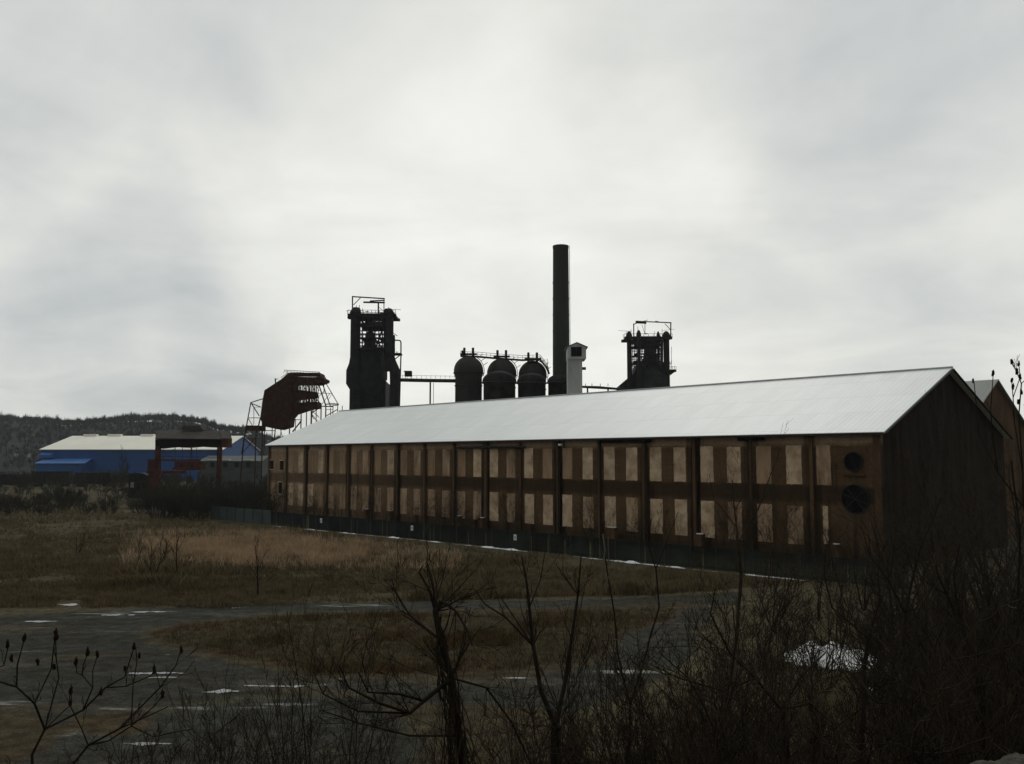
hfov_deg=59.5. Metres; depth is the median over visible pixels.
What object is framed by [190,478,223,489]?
thicket shrub
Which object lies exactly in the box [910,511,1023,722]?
bare tree
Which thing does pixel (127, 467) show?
bare tree
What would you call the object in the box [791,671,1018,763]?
bare shrub
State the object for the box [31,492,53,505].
thicket shrub
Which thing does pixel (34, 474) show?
thicket shrub
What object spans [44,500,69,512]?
thicket shrub
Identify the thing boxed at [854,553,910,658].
bare tree
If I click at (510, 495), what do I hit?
blocked window
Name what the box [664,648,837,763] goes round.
bare shrub
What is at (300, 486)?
blocked window
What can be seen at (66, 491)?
thicket shrub
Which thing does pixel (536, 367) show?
hot blast stove
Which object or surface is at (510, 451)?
blocked window
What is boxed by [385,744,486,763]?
bare shrub
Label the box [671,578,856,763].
wispy shrub
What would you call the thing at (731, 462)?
blocked window
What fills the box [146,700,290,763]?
wispy shrub
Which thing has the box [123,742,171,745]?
puddle
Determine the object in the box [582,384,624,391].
conveyor bridge
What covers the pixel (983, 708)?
bare tree
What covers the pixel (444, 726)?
wispy shrub
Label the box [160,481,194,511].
thicket shrub
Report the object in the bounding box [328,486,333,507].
blocked window
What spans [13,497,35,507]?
thicket shrub
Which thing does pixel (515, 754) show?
bare shrub
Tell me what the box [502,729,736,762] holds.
bare shrub
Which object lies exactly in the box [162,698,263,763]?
wispy shrub
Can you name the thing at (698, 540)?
concrete block
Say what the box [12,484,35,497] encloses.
thicket shrub
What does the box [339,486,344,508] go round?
blocked window
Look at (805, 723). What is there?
bare shrub
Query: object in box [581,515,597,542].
bare shrub
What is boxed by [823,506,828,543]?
blocked window
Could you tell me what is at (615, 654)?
bare shrub
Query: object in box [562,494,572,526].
blocked window
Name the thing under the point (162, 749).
bare shrub
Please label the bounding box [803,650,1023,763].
bare shrub
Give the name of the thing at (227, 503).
thicket shrub
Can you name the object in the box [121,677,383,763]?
bare shrub
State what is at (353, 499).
blocked window
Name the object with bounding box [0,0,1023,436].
sky
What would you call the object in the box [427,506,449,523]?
bare shrub
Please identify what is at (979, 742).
bare shrub
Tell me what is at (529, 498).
blocked window
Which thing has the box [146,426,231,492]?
roofed gantry
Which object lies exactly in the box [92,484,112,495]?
thicket shrub
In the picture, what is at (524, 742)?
bare shrub
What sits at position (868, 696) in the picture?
bare shrub
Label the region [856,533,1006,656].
bare shrub
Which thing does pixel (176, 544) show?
bare tree
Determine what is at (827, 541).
bare shrub
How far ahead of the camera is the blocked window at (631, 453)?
113.57 m
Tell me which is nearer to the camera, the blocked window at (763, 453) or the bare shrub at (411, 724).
the bare shrub at (411, 724)
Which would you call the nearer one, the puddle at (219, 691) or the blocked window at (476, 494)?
the puddle at (219, 691)
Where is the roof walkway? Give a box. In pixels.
[460,350,549,373]
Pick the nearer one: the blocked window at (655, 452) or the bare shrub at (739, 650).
the bare shrub at (739, 650)
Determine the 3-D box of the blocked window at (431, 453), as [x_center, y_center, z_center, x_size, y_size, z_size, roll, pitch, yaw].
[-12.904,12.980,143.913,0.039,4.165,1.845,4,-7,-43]
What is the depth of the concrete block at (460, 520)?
135.82 m
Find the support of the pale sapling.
on the ground at (92, 493)
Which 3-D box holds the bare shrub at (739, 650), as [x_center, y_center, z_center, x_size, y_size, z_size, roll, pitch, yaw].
[9.494,10.594,35.570,5.219,7.519,4.908,0,-5,-3]
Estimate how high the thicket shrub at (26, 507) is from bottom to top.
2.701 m
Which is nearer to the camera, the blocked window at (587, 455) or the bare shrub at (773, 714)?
the bare shrub at (773, 714)
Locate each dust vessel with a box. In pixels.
[481,371,516,399]
[516,373,546,396]
[547,374,566,394]
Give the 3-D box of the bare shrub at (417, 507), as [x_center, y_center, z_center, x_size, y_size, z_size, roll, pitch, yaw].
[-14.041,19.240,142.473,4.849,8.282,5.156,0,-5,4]
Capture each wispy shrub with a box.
[92,624,247,763]
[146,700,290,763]
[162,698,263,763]
[168,736,266,763]
[177,560,422,763]
[182,731,230,763]
[193,613,433,763]
[210,655,436,763]
[255,689,330,762]
[286,688,457,763]
[328,640,544,763]
[329,699,401,763]
[335,613,514,763]
[407,665,534,763]
[436,642,581,763]
[473,670,590,763]
[534,555,647,763]
[540,644,700,763]
[561,692,641,763]
[562,558,816,763]
[562,643,763,763]
[601,653,700,762]
[629,634,765,763]
[646,684,810,763]
[647,668,710,763]
[656,684,813,763]
[659,611,851,763]
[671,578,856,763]
[709,679,812,763]
[913,583,1023,762]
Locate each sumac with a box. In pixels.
[0,628,155,763]
[52,645,198,763]
[972,354,1023,530]
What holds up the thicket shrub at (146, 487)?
on the ground at (92, 493)
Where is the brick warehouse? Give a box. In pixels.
[263,366,1012,566]
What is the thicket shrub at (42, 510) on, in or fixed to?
on the ground at (92, 493)
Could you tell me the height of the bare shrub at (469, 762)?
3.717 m
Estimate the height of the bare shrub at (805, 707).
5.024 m
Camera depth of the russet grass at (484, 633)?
54.07 m
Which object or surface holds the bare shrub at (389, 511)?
on the ground at (92, 493)
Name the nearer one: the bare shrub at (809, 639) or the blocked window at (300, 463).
the bare shrub at (809, 639)
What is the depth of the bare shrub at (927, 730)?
13.81 m
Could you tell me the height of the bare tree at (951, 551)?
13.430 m
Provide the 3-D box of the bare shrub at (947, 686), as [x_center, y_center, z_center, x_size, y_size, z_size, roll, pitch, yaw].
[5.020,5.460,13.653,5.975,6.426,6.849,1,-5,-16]
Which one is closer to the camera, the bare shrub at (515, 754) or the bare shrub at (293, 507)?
the bare shrub at (515, 754)
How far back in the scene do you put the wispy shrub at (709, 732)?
18.70 m
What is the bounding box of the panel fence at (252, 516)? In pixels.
[211,506,270,524]
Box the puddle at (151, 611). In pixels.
[137,611,175,612]
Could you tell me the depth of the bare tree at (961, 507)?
56.19 m
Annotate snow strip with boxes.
[276,526,803,580]
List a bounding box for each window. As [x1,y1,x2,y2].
[278,481,281,493]
[279,460,283,470]
[288,483,293,504]
[289,451,293,471]
[298,451,303,472]
[298,483,302,505]
[307,484,312,506]
[308,450,313,472]
[318,450,323,472]
[318,485,322,507]
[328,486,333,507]
[329,450,334,472]
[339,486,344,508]
[340,450,344,473]
[351,451,356,473]
[351,486,356,509]
[362,487,368,510]
[363,450,368,473]
[375,450,380,474]
[375,488,380,511]
[387,450,393,474]
[387,487,393,510]
[400,450,407,474]
[400,488,406,513]
[413,489,419,514]
[414,450,420,474]
[428,450,434,475]
[428,489,434,515]
[442,449,449,475]
[442,490,449,516]
[457,491,464,517]
[458,449,465,476]
[473,448,480,476]
[473,491,480,518]
[490,448,497,476]
[490,492,497,520]
[507,448,514,477]
[507,493,514,521]
[524,448,532,477]
[525,494,533,523]
[543,448,551,478]
[543,495,552,524]
[562,448,572,478]
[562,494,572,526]
[571,347,581,355]
[582,447,592,479]
[583,497,593,527]
[604,447,614,479]
[605,496,615,526]
[626,447,637,480]
[626,497,637,531]
[650,447,661,480]
[650,499,662,533]
[673,447,685,481]
[675,499,687,535]
[700,446,713,482]
[701,501,714,537]
[727,447,740,482]
[728,502,741,539]
[756,446,771,483]
[757,504,772,541]
[786,445,801,483]
[787,506,803,543]
[816,445,830,484]
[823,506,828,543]
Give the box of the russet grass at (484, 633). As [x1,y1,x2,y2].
[150,587,998,735]
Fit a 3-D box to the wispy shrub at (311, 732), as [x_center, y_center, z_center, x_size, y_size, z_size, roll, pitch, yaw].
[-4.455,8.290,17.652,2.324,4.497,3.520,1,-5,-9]
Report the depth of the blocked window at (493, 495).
132.32 m
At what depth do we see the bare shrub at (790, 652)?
26.70 m
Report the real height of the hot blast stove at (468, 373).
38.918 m
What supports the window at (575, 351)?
in the hoist tower
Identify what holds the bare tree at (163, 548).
on the ground at (92, 493)
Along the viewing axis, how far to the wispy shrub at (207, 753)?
15.00 m
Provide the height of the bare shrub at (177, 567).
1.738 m
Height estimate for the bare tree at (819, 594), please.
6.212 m
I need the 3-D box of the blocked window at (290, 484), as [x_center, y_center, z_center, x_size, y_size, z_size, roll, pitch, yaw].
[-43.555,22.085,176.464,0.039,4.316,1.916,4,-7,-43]
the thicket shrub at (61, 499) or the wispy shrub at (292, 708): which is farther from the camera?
the thicket shrub at (61, 499)
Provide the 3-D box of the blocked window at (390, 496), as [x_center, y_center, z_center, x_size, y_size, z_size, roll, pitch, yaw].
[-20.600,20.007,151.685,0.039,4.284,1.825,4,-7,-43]
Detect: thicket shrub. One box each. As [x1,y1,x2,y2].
[0,485,8,493]
[0,495,25,510]
[0,498,22,511]
[0,498,24,513]
[0,506,13,515]
[7,473,39,489]
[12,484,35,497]
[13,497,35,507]
[18,471,40,488]
[18,500,43,512]
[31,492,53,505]
[33,491,55,504]
[33,504,54,514]
[39,482,64,495]
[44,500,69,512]
[51,492,78,503]
[53,485,78,497]
[57,498,83,510]
[68,485,84,495]
[69,493,90,505]
[70,502,95,514]
[71,469,103,486]
[87,500,109,511]
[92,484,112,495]
[97,495,120,507]
[97,502,117,513]
[105,492,122,500]
[109,485,127,496]
[112,471,125,485]
[123,491,145,501]
[125,496,146,512]
[131,497,154,513]
[138,479,169,499]
[138,483,187,517]
[142,494,172,515]
[150,485,192,517]
[152,478,196,490]
[156,495,179,519]
[160,474,182,485]
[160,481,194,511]
[163,469,181,485]
[165,483,197,514]
[168,486,213,519]
[173,472,192,485]
[179,481,215,493]
[185,474,211,489]
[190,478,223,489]
[190,486,224,517]
[195,472,226,486]
[196,479,225,490]
[202,490,226,515]
[208,493,232,512]
[213,491,248,511]
[224,480,270,499]
[225,482,261,498]
[233,484,264,508]
[233,485,283,511]
[243,479,266,494]
[243,498,271,510]
[255,474,267,485]
[255,497,279,516]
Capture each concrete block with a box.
[363,509,369,518]
[387,510,393,520]
[455,515,462,525]
[478,517,485,532]
[605,527,617,544]
[694,533,704,553]
[830,543,841,565]
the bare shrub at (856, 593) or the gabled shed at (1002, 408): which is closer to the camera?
the bare shrub at (856, 593)
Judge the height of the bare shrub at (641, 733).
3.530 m
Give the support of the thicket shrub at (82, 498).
on the ground at (92, 493)
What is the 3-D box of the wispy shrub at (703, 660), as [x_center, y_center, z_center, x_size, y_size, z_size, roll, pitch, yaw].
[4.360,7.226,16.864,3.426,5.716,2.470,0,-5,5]
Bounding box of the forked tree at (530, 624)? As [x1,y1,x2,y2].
[461,527,590,763]
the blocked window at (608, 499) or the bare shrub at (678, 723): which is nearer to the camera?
the bare shrub at (678, 723)
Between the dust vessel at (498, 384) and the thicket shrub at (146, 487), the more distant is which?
the dust vessel at (498, 384)
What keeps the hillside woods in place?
on the hill
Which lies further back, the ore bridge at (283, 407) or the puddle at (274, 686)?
the ore bridge at (283, 407)
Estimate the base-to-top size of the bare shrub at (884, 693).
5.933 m
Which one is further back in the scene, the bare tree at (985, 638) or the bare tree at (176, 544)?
the bare tree at (176, 544)
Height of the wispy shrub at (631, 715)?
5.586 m
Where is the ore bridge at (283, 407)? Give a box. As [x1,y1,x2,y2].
[239,370,342,485]
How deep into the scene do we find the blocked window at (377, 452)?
154.96 m
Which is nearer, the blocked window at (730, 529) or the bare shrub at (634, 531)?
the blocked window at (730, 529)
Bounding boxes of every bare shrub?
[5,706,244,763]
[57,668,365,763]
[60,743,81,763]
[109,723,163,763]
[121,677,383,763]
[162,561,190,574]
[163,747,178,763]
[167,744,285,763]
[245,562,277,580]
[270,479,295,512]
[288,496,300,512]
[300,482,333,514]
[300,498,312,514]
[327,494,346,515]
[345,484,373,520]
[354,482,383,518]
[372,743,540,763]
[375,497,400,520]
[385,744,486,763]
[399,667,548,763]
[402,504,421,522]
[407,478,436,525]
[414,715,547,763]
[425,492,463,524]
[427,484,468,529]
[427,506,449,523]
[450,501,469,525]
[467,594,930,763]
[468,725,534,763]
[469,499,489,532]
[476,622,791,763]
[480,553,929,763]
[482,730,543,763]
[486,734,547,763]
[493,491,523,530]
[502,681,595,763]
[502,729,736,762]
[504,509,530,529]
[507,739,662,763]
[519,637,750,763]
[522,704,590,763]
[534,625,710,763]
[536,633,812,763]
[544,632,878,763]
[550,673,905,763]
[560,693,771,763]
[561,707,729,763]
[565,663,711,763]
[571,491,616,542]
[575,670,776,763]
[576,679,846,763]
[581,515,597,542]
[585,644,712,763]
[589,687,773,763]
[593,686,834,763]
[607,649,737,763]
[610,554,1001,763]
[616,512,652,547]
[624,495,652,547]
[625,597,803,762]
[640,683,826,763]
[647,495,682,543]
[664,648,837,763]
[666,676,824,758]
[669,635,886,763]
[673,553,814,734]
[679,596,763,691]
[682,521,1023,763]
[684,666,953,763]
[691,615,895,763]
[693,612,1023,763]
[699,507,741,555]
[700,562,836,694]
[711,692,874,762]
[715,488,763,549]
[718,501,842,671]
[718,647,1012,763]
[720,507,774,558]
[722,603,978,763]
[740,578,886,689]
[743,581,908,694]
[746,574,839,694]
[748,488,804,562]
[753,667,1023,763]
[772,548,867,672]
[778,500,843,562]
[784,582,1021,721]
[790,529,824,554]
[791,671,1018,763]
[795,571,1023,759]
[796,638,952,762]
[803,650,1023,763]
[808,524,846,564]
[810,572,1015,761]
[811,500,1023,763]
[811,622,1023,763]
[819,642,941,761]
[820,604,1022,762]
[821,532,1023,763]
[831,676,944,763]
[834,665,1023,763]
[835,538,1023,752]
[837,574,895,659]
[838,621,1023,763]
[840,666,1023,760]
[849,617,898,686]
[852,568,980,658]
[853,616,1023,761]
[856,525,1004,680]
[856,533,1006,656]
[857,557,1023,751]
[859,568,1013,727]
[876,526,1021,700]
[894,568,1003,702]
[922,567,1021,712]
[942,552,1015,701]
[955,578,1023,752]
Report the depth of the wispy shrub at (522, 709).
22.41 m
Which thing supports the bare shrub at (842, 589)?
on the ground at (92, 493)
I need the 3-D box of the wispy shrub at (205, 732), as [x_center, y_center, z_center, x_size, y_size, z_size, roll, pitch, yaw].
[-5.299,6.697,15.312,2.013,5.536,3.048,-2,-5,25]
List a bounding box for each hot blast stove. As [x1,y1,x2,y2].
[453,348,484,401]
[487,350,519,388]
[518,352,548,395]
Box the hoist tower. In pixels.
[564,342,587,393]
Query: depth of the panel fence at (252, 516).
153.47 m
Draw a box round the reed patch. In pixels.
[118,525,467,569]
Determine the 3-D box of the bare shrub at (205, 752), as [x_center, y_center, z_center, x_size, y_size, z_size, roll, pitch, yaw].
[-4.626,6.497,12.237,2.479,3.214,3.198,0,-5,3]
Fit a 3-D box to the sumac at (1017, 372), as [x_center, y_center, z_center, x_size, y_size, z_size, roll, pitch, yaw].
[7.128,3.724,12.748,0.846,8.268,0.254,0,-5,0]
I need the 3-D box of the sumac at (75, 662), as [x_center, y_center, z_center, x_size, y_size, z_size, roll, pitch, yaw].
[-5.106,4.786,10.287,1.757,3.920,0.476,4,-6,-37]
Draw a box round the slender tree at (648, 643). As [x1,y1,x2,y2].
[567,513,677,760]
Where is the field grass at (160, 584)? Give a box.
[0,497,801,607]
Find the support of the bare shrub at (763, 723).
on the ground at (92, 493)
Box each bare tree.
[74,531,86,552]
[118,448,131,490]
[134,540,144,563]
[139,537,167,574]
[157,534,171,560]
[161,528,188,575]
[245,534,269,594]
[652,600,777,763]
[655,542,833,763]
[745,534,804,631]
[776,600,827,677]
[798,537,840,618]
[814,447,920,735]
[821,561,866,649]
[824,545,921,763]
[829,452,982,637]
[829,516,963,702]
[830,501,908,610]
[839,488,953,676]
[845,499,950,762]
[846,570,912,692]
[851,531,1020,754]
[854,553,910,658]
[860,486,949,617]
[865,413,1023,684]
[875,438,1009,620]
[875,520,1023,740]
[877,391,1023,709]
[882,445,1003,613]
[883,457,1023,679]
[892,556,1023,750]
[901,531,1017,760]
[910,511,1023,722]
[920,553,1023,756]
[926,419,1023,613]
[927,489,1023,734]
[949,482,1023,704]
[952,460,1023,750]
[977,486,1023,555]
[981,558,1023,612]
[982,544,1023,747]
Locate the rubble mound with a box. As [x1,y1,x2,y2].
[784,641,876,670]
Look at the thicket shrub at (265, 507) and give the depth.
159.10 m
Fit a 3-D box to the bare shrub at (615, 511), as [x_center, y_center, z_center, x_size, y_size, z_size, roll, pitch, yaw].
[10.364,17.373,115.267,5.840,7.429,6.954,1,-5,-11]
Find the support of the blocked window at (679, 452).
in the brick warehouse
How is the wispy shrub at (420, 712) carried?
on the ground at (92, 493)
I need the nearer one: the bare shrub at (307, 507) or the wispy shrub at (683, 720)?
the wispy shrub at (683, 720)
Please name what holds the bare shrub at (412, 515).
on the ground at (92, 493)
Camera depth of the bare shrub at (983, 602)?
27.04 m
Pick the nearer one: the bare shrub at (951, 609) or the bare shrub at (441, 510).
the bare shrub at (951, 609)
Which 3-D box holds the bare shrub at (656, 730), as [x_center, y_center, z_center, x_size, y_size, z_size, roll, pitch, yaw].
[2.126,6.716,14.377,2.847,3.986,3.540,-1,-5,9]
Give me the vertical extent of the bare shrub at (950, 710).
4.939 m
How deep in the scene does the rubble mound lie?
48.00 m
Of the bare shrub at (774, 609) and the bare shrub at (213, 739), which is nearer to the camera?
the bare shrub at (213, 739)
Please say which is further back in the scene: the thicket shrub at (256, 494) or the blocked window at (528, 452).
the thicket shrub at (256, 494)
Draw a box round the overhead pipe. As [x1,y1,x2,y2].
[400,375,454,403]
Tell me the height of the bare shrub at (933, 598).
8.536 m
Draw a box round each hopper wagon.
[0,474,29,486]
[31,471,72,486]
[75,472,113,486]
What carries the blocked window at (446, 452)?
in the brick warehouse
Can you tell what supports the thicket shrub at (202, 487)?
on the ground at (92, 493)
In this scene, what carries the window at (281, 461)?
in the brick warehouse
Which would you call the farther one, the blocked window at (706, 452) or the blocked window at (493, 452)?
the blocked window at (493, 452)
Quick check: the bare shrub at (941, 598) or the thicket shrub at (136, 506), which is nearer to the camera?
the bare shrub at (941, 598)
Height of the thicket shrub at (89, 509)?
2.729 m
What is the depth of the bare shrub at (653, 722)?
13.53 m
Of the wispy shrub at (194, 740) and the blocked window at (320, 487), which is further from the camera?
the blocked window at (320, 487)
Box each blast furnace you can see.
[346,296,401,409]
[617,320,675,389]
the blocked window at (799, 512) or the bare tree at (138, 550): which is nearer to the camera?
the bare tree at (138, 550)
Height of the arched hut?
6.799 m
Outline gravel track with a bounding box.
[0,588,776,763]
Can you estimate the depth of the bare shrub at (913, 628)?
37.65 m
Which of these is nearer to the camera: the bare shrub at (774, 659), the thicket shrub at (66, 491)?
the bare shrub at (774, 659)
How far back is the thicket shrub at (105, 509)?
176.34 m
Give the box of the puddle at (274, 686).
[244,684,324,686]
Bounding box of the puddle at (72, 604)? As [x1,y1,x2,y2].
[56,603,77,605]
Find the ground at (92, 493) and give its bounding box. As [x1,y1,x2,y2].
[0,481,1023,763]
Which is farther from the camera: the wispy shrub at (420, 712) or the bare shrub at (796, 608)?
the bare shrub at (796, 608)
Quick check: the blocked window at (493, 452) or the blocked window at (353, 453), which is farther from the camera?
the blocked window at (353, 453)
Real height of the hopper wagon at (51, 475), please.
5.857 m
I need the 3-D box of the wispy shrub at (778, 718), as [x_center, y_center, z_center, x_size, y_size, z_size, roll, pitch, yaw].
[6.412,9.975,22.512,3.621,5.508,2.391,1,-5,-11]
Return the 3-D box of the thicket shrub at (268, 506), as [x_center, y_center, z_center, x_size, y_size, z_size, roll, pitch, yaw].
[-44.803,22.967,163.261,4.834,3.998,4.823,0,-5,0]
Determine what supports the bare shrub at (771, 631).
on the ground at (92, 493)
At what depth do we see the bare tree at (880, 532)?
46.36 m
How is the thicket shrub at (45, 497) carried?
on the ground at (92, 493)
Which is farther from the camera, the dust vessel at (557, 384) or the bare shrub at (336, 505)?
the dust vessel at (557, 384)
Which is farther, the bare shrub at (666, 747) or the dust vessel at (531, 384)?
the dust vessel at (531, 384)
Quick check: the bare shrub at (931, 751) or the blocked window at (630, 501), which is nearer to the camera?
the bare shrub at (931, 751)
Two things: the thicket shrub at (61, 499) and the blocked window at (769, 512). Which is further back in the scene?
the thicket shrub at (61, 499)
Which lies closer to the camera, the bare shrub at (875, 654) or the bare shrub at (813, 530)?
the bare shrub at (875, 654)
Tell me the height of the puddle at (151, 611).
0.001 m
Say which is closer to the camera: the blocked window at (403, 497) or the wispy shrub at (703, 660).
the wispy shrub at (703, 660)
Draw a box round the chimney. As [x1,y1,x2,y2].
[552,244,569,375]
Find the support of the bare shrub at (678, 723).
on the ground at (92, 493)
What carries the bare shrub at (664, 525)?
on the ground at (92, 493)
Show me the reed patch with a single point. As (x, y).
(229, 546)
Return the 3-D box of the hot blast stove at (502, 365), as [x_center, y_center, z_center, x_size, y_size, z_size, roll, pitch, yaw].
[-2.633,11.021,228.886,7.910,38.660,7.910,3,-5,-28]
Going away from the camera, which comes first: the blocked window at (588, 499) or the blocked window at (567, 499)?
the blocked window at (588, 499)
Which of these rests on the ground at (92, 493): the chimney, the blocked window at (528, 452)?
the chimney
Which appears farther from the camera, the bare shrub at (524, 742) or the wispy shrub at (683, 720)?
the wispy shrub at (683, 720)
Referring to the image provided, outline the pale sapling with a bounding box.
[563,534,634,763]
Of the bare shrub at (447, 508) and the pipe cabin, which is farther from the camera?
the pipe cabin
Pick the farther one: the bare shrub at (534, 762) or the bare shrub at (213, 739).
the bare shrub at (534, 762)
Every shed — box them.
[34,434,259,480]
[199,456,267,487]
[965,379,1023,536]
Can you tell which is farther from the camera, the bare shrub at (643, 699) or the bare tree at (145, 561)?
the bare tree at (145, 561)
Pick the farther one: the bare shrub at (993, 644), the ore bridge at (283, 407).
the ore bridge at (283, 407)
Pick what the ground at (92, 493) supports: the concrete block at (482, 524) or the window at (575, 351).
the concrete block at (482, 524)
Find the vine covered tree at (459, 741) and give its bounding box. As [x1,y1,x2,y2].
[280,524,563,763]
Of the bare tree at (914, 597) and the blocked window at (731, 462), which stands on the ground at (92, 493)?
the bare tree at (914, 597)
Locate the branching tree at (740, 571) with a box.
[705,422,794,737]
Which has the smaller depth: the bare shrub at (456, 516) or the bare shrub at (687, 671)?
the bare shrub at (687, 671)
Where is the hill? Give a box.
[0,421,270,473]
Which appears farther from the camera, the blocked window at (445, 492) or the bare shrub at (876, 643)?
the blocked window at (445, 492)
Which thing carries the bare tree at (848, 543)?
on the ground at (92, 493)
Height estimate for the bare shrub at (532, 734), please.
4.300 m
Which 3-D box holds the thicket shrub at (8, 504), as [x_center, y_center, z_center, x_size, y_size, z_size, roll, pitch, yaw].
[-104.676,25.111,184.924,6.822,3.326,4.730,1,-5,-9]
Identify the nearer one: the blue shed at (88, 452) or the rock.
the rock
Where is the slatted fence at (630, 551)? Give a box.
[271,511,908,589]
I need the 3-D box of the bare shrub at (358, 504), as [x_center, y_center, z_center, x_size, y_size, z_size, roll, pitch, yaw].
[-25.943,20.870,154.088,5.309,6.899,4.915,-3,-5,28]
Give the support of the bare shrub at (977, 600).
on the ground at (92, 493)
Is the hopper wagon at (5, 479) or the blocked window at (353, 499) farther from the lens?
the hopper wagon at (5, 479)
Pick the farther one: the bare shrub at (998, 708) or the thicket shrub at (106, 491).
the thicket shrub at (106, 491)
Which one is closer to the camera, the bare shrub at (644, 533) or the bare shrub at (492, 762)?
the bare shrub at (492, 762)
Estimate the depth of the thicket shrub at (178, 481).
319.07 m
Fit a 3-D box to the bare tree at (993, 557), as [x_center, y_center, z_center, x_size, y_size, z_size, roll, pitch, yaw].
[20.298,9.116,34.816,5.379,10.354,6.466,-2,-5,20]
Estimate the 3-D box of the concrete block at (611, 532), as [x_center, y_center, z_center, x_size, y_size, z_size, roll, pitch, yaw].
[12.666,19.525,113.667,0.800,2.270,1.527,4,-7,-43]
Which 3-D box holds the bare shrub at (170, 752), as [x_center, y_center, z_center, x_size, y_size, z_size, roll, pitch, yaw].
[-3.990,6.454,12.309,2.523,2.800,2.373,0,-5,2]
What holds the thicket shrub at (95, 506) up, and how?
on the ground at (92, 493)
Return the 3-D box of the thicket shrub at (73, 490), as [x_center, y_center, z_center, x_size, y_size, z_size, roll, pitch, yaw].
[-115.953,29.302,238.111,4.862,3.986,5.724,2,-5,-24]
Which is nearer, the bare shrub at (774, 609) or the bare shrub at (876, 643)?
the bare shrub at (876, 643)
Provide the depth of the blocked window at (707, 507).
104.70 m
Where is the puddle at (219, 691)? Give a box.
[205,689,237,692]
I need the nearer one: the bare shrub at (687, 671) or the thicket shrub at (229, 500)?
the bare shrub at (687, 671)
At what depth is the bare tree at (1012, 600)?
28.31 m
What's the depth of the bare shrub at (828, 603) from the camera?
46.48 m
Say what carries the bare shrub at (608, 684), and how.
on the ground at (92, 493)
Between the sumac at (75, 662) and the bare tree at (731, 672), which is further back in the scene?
the bare tree at (731, 672)
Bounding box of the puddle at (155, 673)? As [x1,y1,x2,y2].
[129,672,182,673]
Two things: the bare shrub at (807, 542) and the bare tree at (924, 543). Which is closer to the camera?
the bare tree at (924, 543)
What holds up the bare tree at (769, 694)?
on the ground at (92, 493)
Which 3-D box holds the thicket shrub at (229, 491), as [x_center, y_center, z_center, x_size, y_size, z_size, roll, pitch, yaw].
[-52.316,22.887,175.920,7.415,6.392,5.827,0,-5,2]
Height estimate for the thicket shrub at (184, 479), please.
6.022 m
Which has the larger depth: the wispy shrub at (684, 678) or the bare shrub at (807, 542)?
the bare shrub at (807, 542)
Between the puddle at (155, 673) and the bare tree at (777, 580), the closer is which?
the puddle at (155, 673)
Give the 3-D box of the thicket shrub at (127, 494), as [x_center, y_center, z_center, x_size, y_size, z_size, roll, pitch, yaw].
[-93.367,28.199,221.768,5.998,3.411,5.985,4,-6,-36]
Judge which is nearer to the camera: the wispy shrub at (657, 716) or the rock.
the rock
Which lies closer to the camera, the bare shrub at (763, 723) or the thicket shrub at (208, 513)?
the bare shrub at (763, 723)
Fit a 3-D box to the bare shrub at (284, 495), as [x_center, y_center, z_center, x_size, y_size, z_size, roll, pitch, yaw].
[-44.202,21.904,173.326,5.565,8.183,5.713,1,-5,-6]
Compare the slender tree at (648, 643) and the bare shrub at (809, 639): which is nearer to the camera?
the slender tree at (648, 643)
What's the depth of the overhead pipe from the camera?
229.48 m
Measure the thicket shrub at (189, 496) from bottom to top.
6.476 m
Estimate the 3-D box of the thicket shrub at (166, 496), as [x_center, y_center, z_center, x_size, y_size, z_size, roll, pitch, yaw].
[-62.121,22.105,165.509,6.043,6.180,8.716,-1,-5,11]
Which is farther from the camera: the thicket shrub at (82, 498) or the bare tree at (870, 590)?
the thicket shrub at (82, 498)
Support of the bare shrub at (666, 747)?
on the ground at (92, 493)
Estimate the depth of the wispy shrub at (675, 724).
20.55 m
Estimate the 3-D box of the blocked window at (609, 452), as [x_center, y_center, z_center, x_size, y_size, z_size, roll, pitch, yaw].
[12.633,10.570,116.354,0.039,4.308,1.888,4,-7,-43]
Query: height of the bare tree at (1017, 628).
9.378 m
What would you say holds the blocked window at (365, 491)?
in the brick warehouse
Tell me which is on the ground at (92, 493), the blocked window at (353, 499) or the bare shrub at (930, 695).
the bare shrub at (930, 695)
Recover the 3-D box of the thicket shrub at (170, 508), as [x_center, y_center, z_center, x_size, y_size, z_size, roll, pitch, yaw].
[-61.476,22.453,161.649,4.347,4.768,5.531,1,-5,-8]
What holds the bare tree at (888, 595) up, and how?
on the ground at (92, 493)
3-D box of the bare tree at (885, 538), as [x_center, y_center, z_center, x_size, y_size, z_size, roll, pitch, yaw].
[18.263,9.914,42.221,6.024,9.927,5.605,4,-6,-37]
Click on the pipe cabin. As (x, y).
(408, 373)
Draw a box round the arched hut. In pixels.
[127,473,147,497]
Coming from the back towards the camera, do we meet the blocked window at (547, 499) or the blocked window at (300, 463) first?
the blocked window at (300, 463)
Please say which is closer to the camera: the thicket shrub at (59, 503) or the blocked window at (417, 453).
the blocked window at (417, 453)
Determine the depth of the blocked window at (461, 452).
138.30 m
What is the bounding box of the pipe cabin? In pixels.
[404,371,411,377]
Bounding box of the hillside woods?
[0,410,284,471]
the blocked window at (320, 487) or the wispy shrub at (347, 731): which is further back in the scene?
the blocked window at (320, 487)
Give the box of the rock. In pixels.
[970,752,1023,763]
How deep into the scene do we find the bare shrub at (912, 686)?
12.18 m
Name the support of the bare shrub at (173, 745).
on the ground at (92, 493)
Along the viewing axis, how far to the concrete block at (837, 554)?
91.34 m
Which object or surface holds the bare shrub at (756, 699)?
on the ground at (92, 493)
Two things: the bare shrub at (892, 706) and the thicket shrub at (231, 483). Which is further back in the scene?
the thicket shrub at (231, 483)

